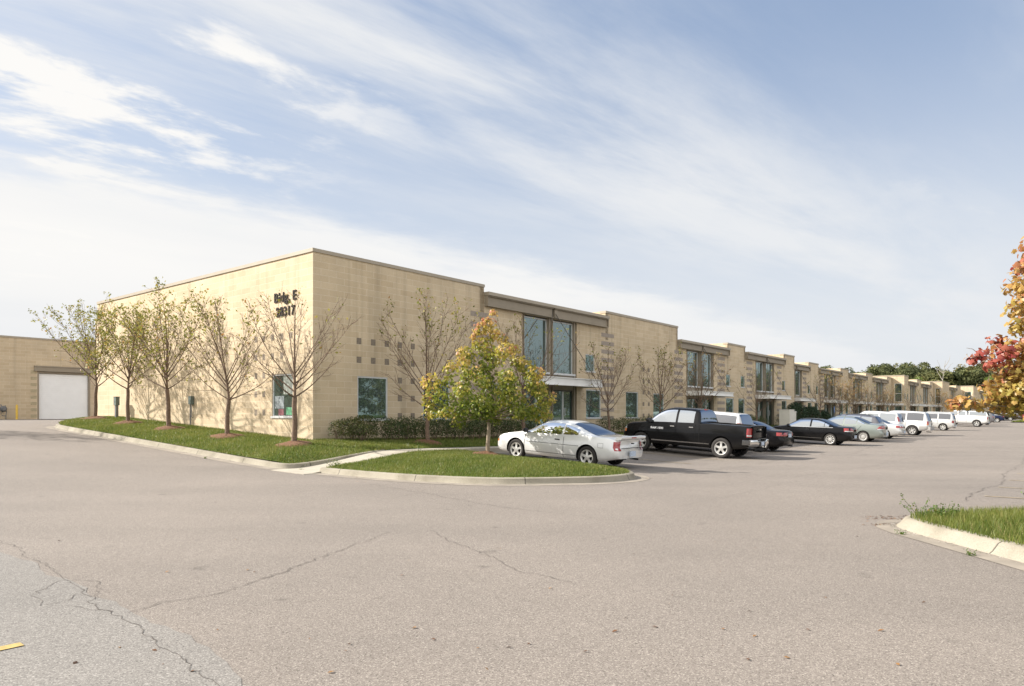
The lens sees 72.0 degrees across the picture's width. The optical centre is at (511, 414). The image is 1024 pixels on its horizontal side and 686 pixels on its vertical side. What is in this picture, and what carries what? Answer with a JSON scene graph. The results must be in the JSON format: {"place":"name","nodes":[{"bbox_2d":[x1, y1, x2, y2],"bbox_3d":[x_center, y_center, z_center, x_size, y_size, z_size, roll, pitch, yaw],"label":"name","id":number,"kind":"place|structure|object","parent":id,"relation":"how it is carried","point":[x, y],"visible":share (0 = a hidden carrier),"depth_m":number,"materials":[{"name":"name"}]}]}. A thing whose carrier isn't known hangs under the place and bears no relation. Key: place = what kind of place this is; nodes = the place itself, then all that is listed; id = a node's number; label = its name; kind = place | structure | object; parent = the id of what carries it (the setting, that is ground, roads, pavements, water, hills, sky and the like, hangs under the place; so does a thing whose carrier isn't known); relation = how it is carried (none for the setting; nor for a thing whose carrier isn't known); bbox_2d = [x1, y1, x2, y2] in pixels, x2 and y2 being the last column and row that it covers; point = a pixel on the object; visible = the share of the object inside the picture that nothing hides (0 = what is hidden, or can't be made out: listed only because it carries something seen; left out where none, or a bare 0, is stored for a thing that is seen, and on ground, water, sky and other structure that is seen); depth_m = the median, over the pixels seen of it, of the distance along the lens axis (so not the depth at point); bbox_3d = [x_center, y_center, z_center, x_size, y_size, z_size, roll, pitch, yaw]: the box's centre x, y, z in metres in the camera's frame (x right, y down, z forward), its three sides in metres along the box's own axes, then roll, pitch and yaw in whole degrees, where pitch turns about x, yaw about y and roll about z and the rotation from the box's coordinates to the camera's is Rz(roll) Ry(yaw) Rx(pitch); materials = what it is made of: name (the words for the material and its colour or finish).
{"place":"outdoors","nodes":[
{"label":"outdoors","id":0,"kind":"place"},
{"bbox_2d":[273,446,503,474],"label":"sidewalk","id":1,"kind":"structure","parent":0,"point":[310,469],"depth_m":22.05,"materials":[{"name":"concrete"}]},
{"bbox_2d":[59,416,778,465],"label":"lawn","id":2,"kind":"structure","parent":0,"point":[293,459],"depth_m":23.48,"materials":[{"name":"green plant"}]},
{"bbox_2d":[28,291,141,416],"bbox_3d":[-20.372,-2.812,34.424,5.104,6.254,4.282,0,0,-26],"label":"ornamental tree","id":3,"kind":"object","parent":2,"relation":"on","point":[87,340],"visible":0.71,"depth_m":34.06,"materials":[{"name":"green plant"}]},
{"bbox_2d":[113,397,119,416],"bbox_3d":[-19.831,-0.268,35.356,0.310,1.255,0.210,0,0,39],"label":"utility pedestal","id":4,"kind":"object","parent":2,"relation":"on","point":[116,401],"visible":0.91,"depth_m":35.30,"materials":[{"name":"metal"}]},
{"bbox_2d":[68,299,165,420],"bbox_3d":[-17.759,-2.405,32.306,4.486,5.813,4.322,0,0,7],"label":"ornamental tree","id":5,"kind":"object","parent":2,"relation":"on","point":[127,342],"visible":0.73,"depth_m":31.90,"materials":[{"name":"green plant"}]},
{"bbox_2d":[115,420,141,423],"bbox_3d":[-17.413,0.381,32.045,1.296,0.269,1.354,0,0,0],"label":"mulch ring","id":6,"kind":"object","parent":2,"relation":"on","point":[125,421],"visible":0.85,"depth_m":31.85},
{"bbox_2d":[106,276,210,425],"bbox_3d":[-14.533,-2.464,29.428,4.328,6.339,4.035,0,0,-32],"label":"ornamental tree","id":7,"kind":"object","parent":2,"relation":"on","point":[162,367],"visible":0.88,"depth_m":29.45,"materials":[{"name":"brown plant"}]},
{"bbox_2d":[154,425,186,430],"bbox_3d":[-14.356,0.575,29.445,1.343,0.265,1.353,0,0,0],"label":"mulch ring","id":8,"kind":"object","parent":2,"relation":"on","point":[167,427],"visible":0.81,"depth_m":29.30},
{"bbox_2d":[168,284,282,433],"bbox_3d":[-10.762,-1.919,26.688,3.909,5.728,4.669,0,0,-32],"label":"ornamental tree","id":9,"kind":"object","parent":2,"relation":"on","point":[227,411],"visible":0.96,"depth_m":26.52,"materials":[{"name":"brown plant"}]},
{"bbox_2d":[211,433,242,438],"bbox_3d":[-10.778,0.827,26.523,1.362,0.274,1.393,0,0,0],"label":"mulch ring","id":10,"kind":"object","parent":2,"relation":"on","point":[228,435],"visible":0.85,"depth_m":26.36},
{"bbox_2d":[275,440,310,446],"bbox_3d":[-7.412,0.988,23.783,1.311,0.268,1.403,0,0,0],"label":"mulch ring","id":11,"kind":"object","parent":2,"relation":"on","point":[294,443],"visible":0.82,"depth_m":23.50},
{"bbox_2d":[228,284,363,440],"bbox_3d":[-7.244,-1.647,23.831,3.852,5.539,3.872,0,0,-39],"label":"ornamental tree","id":12,"kind":"object","parent":2,"relation":"on","point":[294,396],"visible":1,"depth_m":23.70,"materials":[{"name":"brown plant"}]},
{"bbox_2d":[328,414,379,440],"bbox_3d":[-5.812,0.503,26.045,1.826,1.043,1.914,0,0,-3],"label":"shrub","id":13,"kind":"object","parent":2,"relation":"on","point":[359,431],"visible":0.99,"depth_m":25.65,"materials":[{"name":"green plant"}]},
{"bbox_2d":[413,439,441,444],"bbox_3d":[-3.212,1.049,26.786,1.327,0.252,1.320,0,0,0],"label":"mulch ring","id":14,"kind":"object","parent":2,"relation":"on","point":[428,441],"visible":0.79,"depth_m":26.44,"materials":[{"name":"brown soil"}]},
{"bbox_2d":[377,288,480,439],"bbox_3d":[-3.393,-1.864,26.853,4.232,6.088,3.958,0,0,4],"label":"ornamental tree","id":15,"kind":"object","parent":2,"relation":"on","point":[427,434],"visible":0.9,"depth_m":26.68,"materials":[{"name":"brown plant"}]},
{"bbox_2d":[371,414,541,439],"bbox_3d":[-1.959,0.523,30.222,1.599,1.180,9.991,0,0,39],"label":"hedge","id":16,"kind":"object","parent":2,"relation":"on","point":[408,428],"visible":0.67,"depth_m":28.75,"materials":[{"name":"green plant"}]},
{"bbox_2d":[479,308,580,428],"bbox_3d":[0.359,-1.708,30.951,5.193,5.913,3.999,0,0,24],"label":"ornamental tree","id":17,"kind":"object","parent":2,"relation":"on","point":[517,331],"visible":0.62,"depth_m":31.06,"materials":[{"name":"brown plant"}]},
{"bbox_2d":[314,424,777,449],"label":"grass","id":18,"kind":"structure","parent":2,"relation":"on","point":[388,443],"depth_m":26.10,"materials":[{"name":"green plant"}]},
{"bbox_2d":[579,342,640,430],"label":"ornamental tree","id":19,"kind":"object","parent":2,"relation":"on","point":[607,396],"visible":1,"depth_m":36.87,"materials":[{"name":"brown plant"}]},
{"bbox_2d":[596,415,653,432],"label":"hedge","id":20,"kind":"object","parent":2,"relation":"on","point":[618,424],"visible":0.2,"depth_m":40.03,"materials":[{"name":"green plant"}]},
{"bbox_2d":[636,342,695,412],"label":"ornamental tree","id":21,"kind":"object","parent":2,"relation":"on","point":[659,386],"visible":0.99,"depth_m":41.29,"materials":[{"name":"brown plant"}]},
{"bbox_2d":[666,352,730,407],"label":"ornamental tree","id":22,"kind":"object","parent":2,"relation":"on","point":[702,382],"visible":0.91,"depth_m":45.57,"materials":[{"name":"brown plant"}]},
{"bbox_2d":[730,363,782,420],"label":"ornamental tree","id":23,"kind":"object","parent":2,"relation":"on","point":[757,385],"visible":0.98,"depth_m":53.16,"materials":[{"name":"brown plant"}]},
{"bbox_2d":[750,415,768,424],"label":"hedge","id":24,"kind":"object","parent":2,"relation":"on","point":[754,418],"visible":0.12,"depth_m":56.64,"materials":[{"name":"green plant"}]},
{"bbox_2d":[779,409,794,424],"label":"switch cabinet","id":25,"kind":"object","parent":2,"relation":"on","point":[786,416],"visible":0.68,"depth_m":56.28,"materials":[{"name":"metal"}]},
{"bbox_2d":[786,402,807,420],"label":"evergreen bush","id":26,"kind":"object","parent":2,"relation":"on","point":[796,407],"visible":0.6,"depth_m":60.73,"materials":[{"name":"green plant"}]},
{"bbox_2d":[802,406,822,418],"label":"evergreen bush","id":27,"kind":"object","parent":2,"relation":"on","point":[812,410],"visible":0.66,"depth_m":63.89,"materials":[{"name":"green plant"}]},
{"bbox_2d":[798,370,840,414],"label":"ornamental tree","id":28,"kind":"object","parent":2,"relation":"on","point":[821,392],"visible":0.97,"depth_m":65.79,"materials":[{"name":"brown plant"}]},
{"bbox_2d":[814,409,831,418],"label":"evergreen bush","id":29,"kind":"object","parent":2,"relation":"on","point":[824,413],"visible":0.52,"depth_m":66.53,"materials":[{"name":"green plant"}]},
{"bbox_2d":[814,372,861,414],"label":"ornamental tree","id":30,"kind":"object","parent":2,"relation":"on","point":[839,388],"visible":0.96,"depth_m":70.88,"materials":[{"name":"brown plant"}]},
{"bbox_2d":[833,380,877,413],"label":"ornamental tree","id":31,"kind":"object","parent":2,"relation":"on","point":[854,400],"visible":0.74,"depth_m":75.37,"materials":[{"name":"brown plant"}]},
{"bbox_2d":[854,380,884,410],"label":"ornamental tree","id":32,"kind":"object","parent":2,"relation":"on","point":[872,399],"visible":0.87,"depth_m":79.90,"materials":[{"name":"brown plant"}]},
{"bbox_2d":[862,386,899,410],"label":"ornamental tree","id":33,"kind":"object","parent":2,"relation":"on","point":[884,397],"visible":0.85,"depth_m":85.47,"materials":[{"name":"brown plant"}]},
{"bbox_2d":[884,385,905,410],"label":"ornamental tree","id":34,"kind":"object","parent":2,"relation":"on","point":[893,397],"visible":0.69,"depth_m":89.80,"materials":[{"name":"brown plant"}]},
{"bbox_2d":[894,389,922,410],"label":"ornamental tree","id":35,"kind":"object","parent":2,"relation":"on","point":[909,400],"visible":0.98,"depth_m":99.17,"materials":[{"name":"brown plant"}]},
{"bbox_2d":[326,448,629,476],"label":"island lawn","id":36,"kind":"structure","parent":0,"point":[518,474],"depth_m":17.72,"materials":[{"name":"green plant"}]},
{"bbox_2d":[472,451,499,454],"bbox_3d":[-0.774,1.222,21.758,1.052,0.221,1.078,0,0,0],"label":"mulch ring","id":37,"kind":"object","parent":36,"relation":"on","point":[485,452],"visible":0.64,"depth_m":21.56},
{"bbox_2d":[417,309,556,451],"bbox_3d":[-0.823,-0.932,21.967,4.405,4.620,3.435,0,0,0],"label":"maple tree","id":38,"kind":"object","parent":36,"relation":"on","point":[482,406],"visible":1,"depth_m":21.51,"materials":[{"name":"green plant"}]},
{"bbox_2d":[0,419,1023,685],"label":"parking lot","id":39,"kind":"structure","parent":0,"point":[652,587],"depth_m":7.75,"materials":[{"name":"grey asphalt"}]},
{"bbox_2d":[0,552,241,685],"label":"asphalt patch","id":40,"kind":"object","parent":39,"relation":"on","point":[57,638],"visible":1,"depth_m":5.07,"materials":[{"name":"grey asphalt"}]},
{"bbox_2d":[0,642,22,649],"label":"yellow line","id":41,"kind":"object","parent":40,"relation":"on","point":[10,646],"visible":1,"depth_m":4.98,"materials":[{"name":"paint"}]},
{"bbox_2d":[46,424,384,469],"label":"curb","id":42,"kind":"structure","parent":39,"relation":"on","point":[247,461],"depth_m":23.61,"materials":[{"name":"concrete"}]},
{"bbox_2d":[314,467,649,485],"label":"island curb","id":43,"kind":"structure","parent":39,"relation":"on","point":[491,481],"depth_m":17.03,"materials":[{"name":"concrete"}]},
{"bbox_2d":[58,430,925,672],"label":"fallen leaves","id":44,"kind":"object","parent":39,"relation":"on","point":[74,662],"visible":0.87,"depth_m":5.37,"materials":[{"name":"plant"}]},
{"bbox_2d":[0,440,1021,685],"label":"pavement cracks","id":45,"kind":"object","parent":39,"relation":"on","point":[314,558],"visible":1,"depth_m":7.06,"materials":[{"name":"grey asphalt"}]},
{"bbox_2d":[53,426,1003,557],"bbox_3d":[-4.587,1.081,23.371,14.269,1.216,44.345,0,0,-44],"label":"gutter grit","id":46,"kind":"object","parent":39,"relation":"on","point":[632,479],"visible":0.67,"depth_m":10.54,"materials":[{"name":"gravel"}]},
{"bbox_2d":[498,420,645,464],"bbox_3d":[1.791,0.870,23.292,5.074,1.400,2.109,4,3,39],"label":"parked car","id":47,"kind":"object","parent":39,"relation":"on","point":[585,441],"visible":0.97,"depth_m":22.26,"materials":[{"name":"silver paint"}]},
{"bbox_2d":[624,407,768,457],"bbox_3d":[7.608,0.685,29.656,5.942,1.925,2.389,4,2,39],"label":"pickup truck","id":48,"kind":"object","parent":39,"relation":"on","point":[694,427],"visible":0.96,"depth_m":28.76,"materials":[{"name":"black paint"}]},
{"bbox_2d":[673,411,753,445],"bbox_3d":[8.630,0.705,32.391,4.868,1.800,2.162,4,3,39],"label":"van","id":49,"kind":"object","parent":39,"relation":"on","point":[731,417],"visible":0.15,"depth_m":30.85,"materials":[{"name":"white paint"}]},
{"bbox_2d":[716,414,736,422],"bbox_3d":[9.270,0.287,30.857,1.106,0.565,0.194,4,3,39],"label":"side window","id":50,"kind":"structure","parent":49,"relation":"in","point":[721,418],"depth_m":30.79,"materials":[{"name":"grey glass"}]},
{"bbox_2d":[739,415,753,424],"bbox_3d":[10.348,0.324,30.987,0.259,0.648,1.338,0,0,39],"label":"rear window","id":51,"kind":"structure","parent":49,"relation":"in","point":[746,419],"depth_m":30.94,"materials":[{"name":"blue glass"}]},
{"bbox_2d":[752,420,793,451],"bbox_3d":[11.092,0.948,34.053,4.607,1.405,2.030,4,3,39],"label":"parked car","id":52,"kind":"object","parent":39,"relation":"on","point":[777,438],"visible":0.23,"depth_m":32.41,"materials":[{"name":"black paint"}]},
{"bbox_2d":[603,431,1020,497],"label":"stall lines","id":53,"kind":"object","parent":39,"relation":"on","point":[785,450],"visible":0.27,"depth_m":27.53,"materials":[{"name":"paint"}]},
{"bbox_2d":[773,418,857,444],"bbox_3d":[17.222,0.923,40.658,4.866,1.455,2.118,4,2,39],"label":"parked car","id":54,"kind":"object","parent":39,"relation":"on","point":[827,432],"visible":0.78,"depth_m":39.60,"materials":[{"name":"black paint"}]},
{"bbox_2d":[827,416,888,441],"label":"parked car","id":55,"kind":"object","parent":39,"relation":"on","point":[867,430],"visible":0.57,"depth_m":43.80,"materials":[{"name":"grey paint"}]},
{"bbox_2d":[838,414,883,423],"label":"crossover","id":56,"kind":"object","parent":39,"relation":"on","point":[873,418],"visible":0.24,"depth_m":46.13,"materials":[{"name":"grey paint"}]},
{"bbox_2d":[860,411,904,424],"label":"van","id":57,"kind":"object","parent":39,"relation":"on","point":[894,417],"visible":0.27,"depth_m":52.68,"materials":[{"name":"white paint"}]},
{"bbox_2d":[880,413,895,420],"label":"side window","id":58,"kind":"structure","parent":57,"relation":"in","point":[885,416],"depth_m":52.61,"materials":[{"name":"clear glass"}]},
{"bbox_2d":[882,419,905,438],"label":"parked car","id":59,"kind":"object","parent":39,"relation":"on","point":[895,429],"visible":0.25,"depth_m":48.12,"materials":[{"name":"silver paint"}]},
{"bbox_2d":[889,411,933,434],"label":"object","id":60,"kind":"object","parent":39,"relation":"on","point":[916,422],"visible":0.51,"depth_m":55.28,"materials":[{"name":"white paint"}]},
{"bbox_2d":[907,412,923,420],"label":"side window","id":61,"kind":"structure","parent":60,"relation":"in","point":[910,416],"depth_m":55.25,"materials":[{"name":"grey glass"}]},
{"bbox_2d":[927,411,955,430],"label":"minivan","id":62,"kind":"object","parent":39,"relation":"on","point":[942,421],"visible":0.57,"depth_m":69.58,"materials":[{"name":"silver paint"}]},
{"bbox_2d":[875,512,1023,570],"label":"corner curb","id":63,"kind":"structure","parent":39,"relation":"on","point":[1010,552],"depth_m":8.83,"materials":[{"name":"concrete"}]},
{"bbox_2d":[950,410,989,426],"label":"van","id":64,"kind":"object","parent":39,"relation":"on","point":[975,419],"visible":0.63,"depth_m":85.05,"materials":[{"name":"white paint"}]},
{"bbox_2d":[994,412,1004,421],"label":"minivan","id":65,"kind":"object","parent":39,"relation":"on","point":[999,418],"visible":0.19,"depth_m":110.56,"materials":[{"name":"blue paint"}]},
{"bbox_2d":[0,0,1023,372],"label":"sky","id":66,"kind":"structure","parent":0,"point":[835,183],"materials":[{"name":"blue"}]},
{"bbox_2d":[924,387,951,411],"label":"ornamental tree","id":67,"kind":"object","parent":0,"point":[937,395],"visible":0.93,"depth_m":108.30,"materials":[{"name":"brown plant"}]},
{"bbox_2d":[910,504,1023,545],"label":"corner lawn","id":68,"kind":"structure","parent":0,"point":[985,525],"depth_m":9.29,"materials":[{"name":"green plant"}]},
{"bbox_2d":[899,493,943,517],"bbox_3d":[6.003,1.339,10.322,0.612,0.360,0.290,0,0,12],"label":"weed","id":69,"kind":"object","parent":68,"relation":"on","point":[930,508],"visible":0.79,"depth_m":10.35,"materials":[{"name":"green plant"}]},
{"bbox_2d":[921,501,963,516],"bbox_3d":[6.228,1.401,10.214,0.516,0.264,0.438,0,0,-17],"label":"weed","id":70,"kind":"object","parent":68,"relation":"on","point":[942,509],"visible":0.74,"depth_m":10.16,"materials":[{"name":"green plant"}]},
{"bbox_2d":[944,236,1023,420],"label":"maple tree","id":71,"kind":"object","parent":68,"relation":"on","point":[1007,393],"visible":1,"depth_m":9.90,"materials":[{"name":"orange plant"}]},
{"bbox_3d":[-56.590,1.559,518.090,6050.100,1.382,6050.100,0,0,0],"label":"terrain","id":72,"kind":"structure","parent":0,"visible":0},
{"bbox_2d":[0,335,94,418],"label":"garage building","id":73,"kind":"structure","parent":72,"relation":"on","point":[39,379],"depth_m":54.83,"materials":[{"name":"brick"}]},
{"bbox_2d":[39,374,87,418],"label":"roll up door","id":74,"kind":"structure","parent":73,"relation":"in","point":[61,396],"depth_m":55.97,"materials":[{"name":"white metal"}]},
{"bbox_2d":[95,248,893,439],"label":"commercial building","id":75,"kind":"structure","parent":72,"relation":"on","point":[354,384],"depth_m":31.05,"materials":[{"name":"brick"}]},
{"bbox_2d":[188,396,193,424],"bbox_3d":[-14.225,-0.107,31.235,0.240,1.420,0.142,0,0,39],"label":"wall box","id":76,"kind":"object","parent":75,"relation":"attached to","point":[190,400],"visible":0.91,"depth_m":31.17,"materials":[{"name":"metal"}]},
{"bbox_2d":[270,373,292,417],"bbox_3d":[-8.747,-0.705,26.909,1.460,1.690,0.145,0,0,39],"label":"window","id":77,"kind":"structure","parent":75,"relation":"in","point":[282,402],"depth_m":26.99,"materials":[{"name":"glass"}]},
{"bbox_2d":[274,290,296,316],"bbox_3d":[-8.601,-4.194,26.724,1.460,0.921,0.029,0,0,39],"label":"building sign","id":78,"kind":"object","parent":75,"relation":"attached to","point":[276,296],"visible":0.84,"depth_m":26.77,"materials":[{"name":"brown metal"}]},
{"bbox_2d":[358,376,387,420],"bbox_3d":[-5.498,-0.620,27.814,0.145,1.740,1.590,0,0,39],"label":"window","id":79,"kind":"structure","parent":75,"relation":"in","point":[372,391],"depth_m":27.90,"materials":[{"name":"teal glass"}]},
{"bbox_2d":[423,380,450,419],"bbox_3d":[-3.276,-0.620,30.530,0.145,1.740,1.690,0,0,39],"label":"window","id":80,"kind":"structure","parent":75,"relation":"in","point":[440,398],"depth_m":30.74,"materials":[{"name":"teal glass"}]},
{"bbox_2d":[524,389,546,427],"bbox_3d":[1.181,-0.160,36.164,0.158,2.300,2.030,0,0,39],"label":"entrance door","id":81,"kind":"structure","parent":75,"relation":"in","point":[534,400],"depth_m":36.07,"materials":[{"name":"grey glass"}]},
{"bbox_2d":[524,316,549,373],"bbox_3d":[1.223,-3.535,36.127,0.265,2.870,2.090,0,0,39],"label":"window","id":82,"kind":"structure","parent":75,"relation":"in","point":[540,336],"depth_m":36.33,"materials":[{"name":"blue glass"}]},
{"bbox_2d":[553,390,571,419],"bbox_3d":[2.683,-0.160,37.992,0.158,2.300,2.030,0,0,39],"label":"entrance door","id":83,"kind":"structure","parent":75,"relation":"in","point":[562,409],"depth_m":38.05,"materials":[{"name":"green glass"}]},
{"bbox_2d":[553,321,575,375],"bbox_3d":[2.724,-3.535,37.960,0.265,2.870,2.090,0,0,39],"label":"window","id":84,"kind":"structure","parent":75,"relation":"in","point":[565,369],"depth_m":38.13,"materials":[{"name":"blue glass"}]},
{"bbox_2d":[585,354,595,372],"bbox_3d":[4.403,-2.890,39.920,0.145,1.020,1.010,0,0,39],"label":"window","id":85,"kind":"structure","parent":75,"relation":"in","point":[587,355],"depth_m":39.97,"materials":[{"name":"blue glass"}]},
{"bbox_2d":[586,389,601,418],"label":"window","id":86,"kind":"structure","parent":75,"relation":"in","point":[591,412],"depth_m":40.30,"materials":[{"name":"teal glass"}]},
{"bbox_2d":[626,392,637,418],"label":"window","id":87,"kind":"structure","parent":75,"relation":"in","point":[631,397],"depth_m":43.66,"materials":[{"name":"teal glass"}]},
{"bbox_2d":[653,393,663,415],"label":"window","id":88,"kind":"structure","parent":75,"relation":"in","point":[655,409],"depth_m":46.18,"materials":[{"name":"glass"}]},
{"bbox_2d":[688,398,697,407],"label":"entrance door","id":89,"kind":"structure","parent":75,"relation":"in","point":[694,403],"depth_m":50.65,"materials":[{"name":"grey"}]},
{"bbox_2d":[688,351,699,387],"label":"window","id":90,"kind":"structure","parent":75,"relation":"in","point":[692,354],"depth_m":50.67,"materials":[{"name":"blue glass"}]},
{"bbox_2d":[702,399,710,409],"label":"entrance door","id":91,"kind":"structure","parent":75,"relation":"in","point":[708,406],"depth_m":52.63,"materials":[{"name":"grey"}]},
{"bbox_2d":[703,354,712,388],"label":"window","id":92,"kind":"structure","parent":75,"relation":"in","point":[708,365],"depth_m":52.65,"materials":[{"name":"glass"}]},
{"bbox_2d":[726,398,732,411],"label":"window","id":93,"kind":"structure","parent":75,"relation":"in","point":[729,401],"depth_m":55.56,"materials":[{"name":"teal glass"}]},
{"bbox_2d":[738,398,743,412],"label":"window","id":94,"kind":"structure","parent":75,"relation":"in","point":[740,410],"depth_m":57.31,"materials":[{"name":"glass"}]},
{"bbox_2d":[756,401,762,421],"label":"entrance door","id":95,"kind":"structure","parent":75,"relation":"in","point":[760,406],"depth_m":61.13,"materials":[{"name":"grey glass"}]},
{"bbox_2d":[756,362,764,391],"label":"window","id":96,"kind":"structure","parent":75,"relation":"in","point":[759,365],"depth_m":60.97,"materials":[{"name":"clear glass"}]},
{"bbox_2d":[766,401,771,424],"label":"entrance door","id":97,"kind":"structure","parent":75,"relation":"in","point":[769,407],"depth_m":62.53,"materials":[{"name":"grey glass"}]},
{"bbox_2d":[766,363,773,392],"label":"window","id":98,"kind":"structure","parent":75,"relation":"in","point":[768,369],"depth_m":62.67,"materials":[{"name":"glass"}]},
{"bbox_2d":[796,371,799,395],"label":"window","id":99,"kind":"structure","parent":75,"relation":"in","point":[797,377],"depth_m":72.98,"materials":[{"name":"glass"}]},
{"bbox_2d":[873,375,936,411],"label":"office block","id":100,"kind":"structure","parent":72,"relation":"on","point":[905,383],"depth_m":110.87,"materials":[{"name":"brick"}]},
{"bbox_2d":[894,383,901,401],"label":"window","id":101,"kind":"structure","parent":100,"relation":"in","point":[899,385],"depth_m":106.69,"materials":[{"name":"grey glass"}]},
{"bbox_2d":[818,361,1021,387],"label":"woodland","id":102,"kind":"object","parent":72,"relation":"on","point":[970,375],"visible":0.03,"depth_m":228.61,"materials":[{"name":"green plant"}]},
{"bbox_2d":[921,381,962,411],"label":"office block","id":103,"kind":"structure","parent":72,"relation":"on","point":[944,387],"depth_m":126.10,"materials":[{"name":"brick"}]},
{"bbox_2d":[935,388,940,403],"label":"window","id":104,"kind":"structure","parent":103,"relation":"in","point":[935,388],"depth_m":125.64,"materials":[{"name":"grey glass"}]},
{"bbox_2d":[961,386,994,410],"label":"office block","id":105,"kind":"structure","parent":72,"relation":"on","point":[972,391],"depth_m":145.18,"materials":[{"name":"brick"}]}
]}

